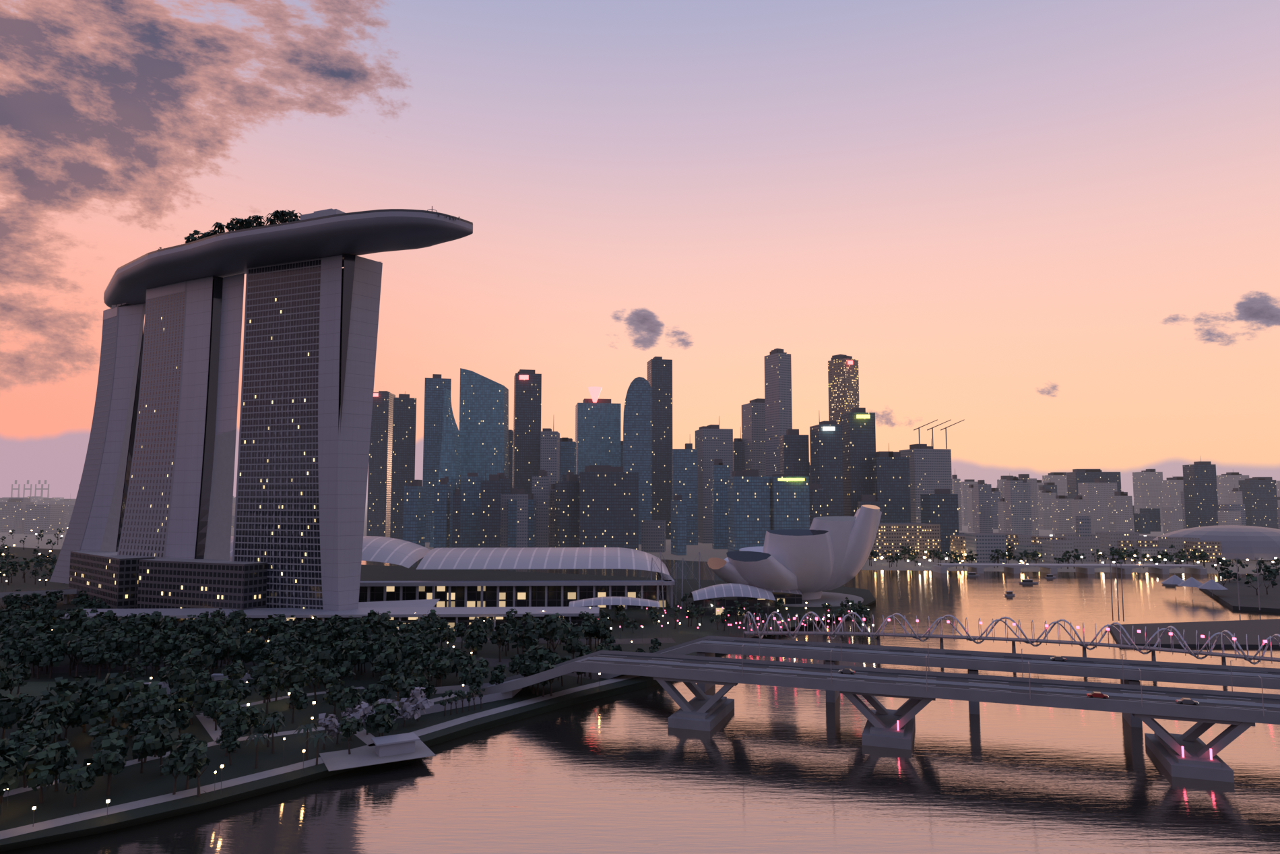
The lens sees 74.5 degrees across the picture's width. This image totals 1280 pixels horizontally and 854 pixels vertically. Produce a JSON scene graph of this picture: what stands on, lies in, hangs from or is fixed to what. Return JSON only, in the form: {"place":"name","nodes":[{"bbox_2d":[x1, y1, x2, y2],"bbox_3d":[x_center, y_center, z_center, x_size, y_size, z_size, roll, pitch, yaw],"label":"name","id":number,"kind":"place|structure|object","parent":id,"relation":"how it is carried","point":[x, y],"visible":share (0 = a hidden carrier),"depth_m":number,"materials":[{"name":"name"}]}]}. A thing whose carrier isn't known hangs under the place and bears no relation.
{"place":"outdoors","nodes":[
{"label":"outdoors","id":0,"kind":"place"},
{"bbox_2d":[103,206,472,312],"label":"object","id":1,"kind":"structure","parent":0,"point":[326,233],"depth_m":435.27,"materials":[{"name":"grey metal"}]},
{"bbox_2d":[158,209,301,249],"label":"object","id":2,"kind":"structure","parent":1,"relation":"on","point":[280,216],"depth_m":449.76,"materials":[{"name":"green plant"}]},
{"bbox_2d":[0,546,875,851],"bbox_3d":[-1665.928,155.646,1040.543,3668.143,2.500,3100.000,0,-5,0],"label":"waterfront ground","id":3,"kind":"structure","parent":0,"point":[131,783],"depth_m":251.68,"materials":[{"name":"green plant"}]},
{"bbox_2d":[68,550,267,609],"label":"podium building","id":4,"kind":"structure","parent":3,"relation":"on","point":[113,579],"depth_m":454.56,"materials":[{"name":"grey concrete"}]},
{"bbox_2d":[49,254,382,611],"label":"hotel towers","id":5,"kind":"structure","parent":3,"relation":"on","point":[157,478],"depth_m":460.77,"materials":[{"name":"grey concrete"}]},
{"bbox_2d":[0,587,661,807],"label":"park trees","id":6,"kind":"object","parent":3,"relation":"on","point":[306,651],"visible":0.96,"depth_m":280.46,"materials":[{"name":"green plant"}]},
{"bbox_2d":[0,588,675,838],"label":"park paths and roads","id":7,"kind":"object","parent":3,"relation":"on","point":[377,750],"visible":0.43,"depth_m":236.97,"materials":[{"name":"concrete"}]},
{"bbox_2d":[62,535,802,633],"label":"shopping mall","id":8,"kind":"structure","parent":3,"relation":"on","point":[453,603],"depth_m":502.87,"materials":[{"name":"white glass"}]},
{"bbox_2d":[1,527,1276,825],"bbox_3d":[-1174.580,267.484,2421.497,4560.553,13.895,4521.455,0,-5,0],"label":"street lamps","id":9,"kind":"object","parent":3,"relation":"on","point":[34,808],"visible":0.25,"depth_m":409.16,"materials":[{"name":"brown"}]},
{"bbox_2d":[0,528,1279,632],"bbox_3d":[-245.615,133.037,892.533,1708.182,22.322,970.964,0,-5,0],"label":"trees","id":10,"kind":"object","parent":3,"relation":"on","point":[691,614],"visible":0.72,"depth_m":717.35,"materials":[{"name":"green plant"}]},
{"bbox_2d":[707,504,881,606],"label":"lotus-shaped museum","id":11,"kind":"structure","parent":3,"relation":"on","point":[818,557],"depth_m":516.04,"materials":[{"name":"white concrete"}]},
{"bbox_2d":[0,557,1279,853],"bbox_3d":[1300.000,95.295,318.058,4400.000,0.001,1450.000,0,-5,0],"label":"water","id":12,"kind":"structure","parent":0,"point":[765,769],"depth_m":205.16,"materials":[{"name":"liquid"}]},
{"bbox_2d":[466,633,1279,782],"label":"bayfront bridges","id":13,"kind":"structure","parent":12,"relation":"on","point":[1189,752],"depth_m":249.00,"materials":[{"name":"concrete"}]},
{"bbox_2d":[838,655,1199,705],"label":"cars","id":14,"kind":"object","parent":13,"relation":"on","point":[1181,700],"visible":1,"depth_m":222.42,"materials":[{"name":"grey paint"}]},
{"bbox_2d":[966,571,1177,596],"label":"boats","id":15,"kind":"object","parent":12,"relation":"on","point":[1009,593],"visible":0.83,"depth_m":675.12,"materials":[{"name":"grey"}]},
{"bbox_2d":[932,524,1279,574],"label":"esplanade and bridge","id":16,"kind":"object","parent":12,"relation":"on","point":[1250,542],"visible":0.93,"depth_m":889.59,"materials":[{"name":"grey"}]},
{"bbox_2d":[1107,555,1279,647],"bbox_3d":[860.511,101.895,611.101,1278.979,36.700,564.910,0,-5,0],"label":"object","id":17,"kind":"object","parent":12,"relation":"on","point":[1239,595],"visible":0.95,"depth_m":449.74,"materials":[{"name":"grey"}]},
{"bbox_2d":[0,499,1279,573],"bbox_3d":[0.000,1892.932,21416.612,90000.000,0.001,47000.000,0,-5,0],"label":"waterfront buildings","id":18,"kind":"structure","parent":0,"point":[707,550],"depth_m":932.33,"materials":[{"name":"grey concrete"}]},
{"bbox_2d":[0,479,235,534],"bbox_3d":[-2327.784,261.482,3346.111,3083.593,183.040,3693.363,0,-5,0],"label":"distant port","id":19,"kind":"object","parent":18,"relation":"on","point":[34,513],"visible":0.41,"depth_m":1703.46,"materials":[{"name":"grey metal"}]},
{"bbox_2d":[366,348,1279,563],"bbox_3d":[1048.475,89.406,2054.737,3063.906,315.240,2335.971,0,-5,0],"label":"city skyline","id":20,"kind":"object","parent":18,"relation":"on","point":[490,479],"visible":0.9,"depth_m":1263.53,"materials":[{"name":"grey"}]},
{"bbox_2d":[743,611,1279,664],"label":"helix pedestrian bridge","id":21,"kind":"structure","parent":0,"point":[1084,644],"depth_m":357.85,"materials":[{"name":"silver metal"}]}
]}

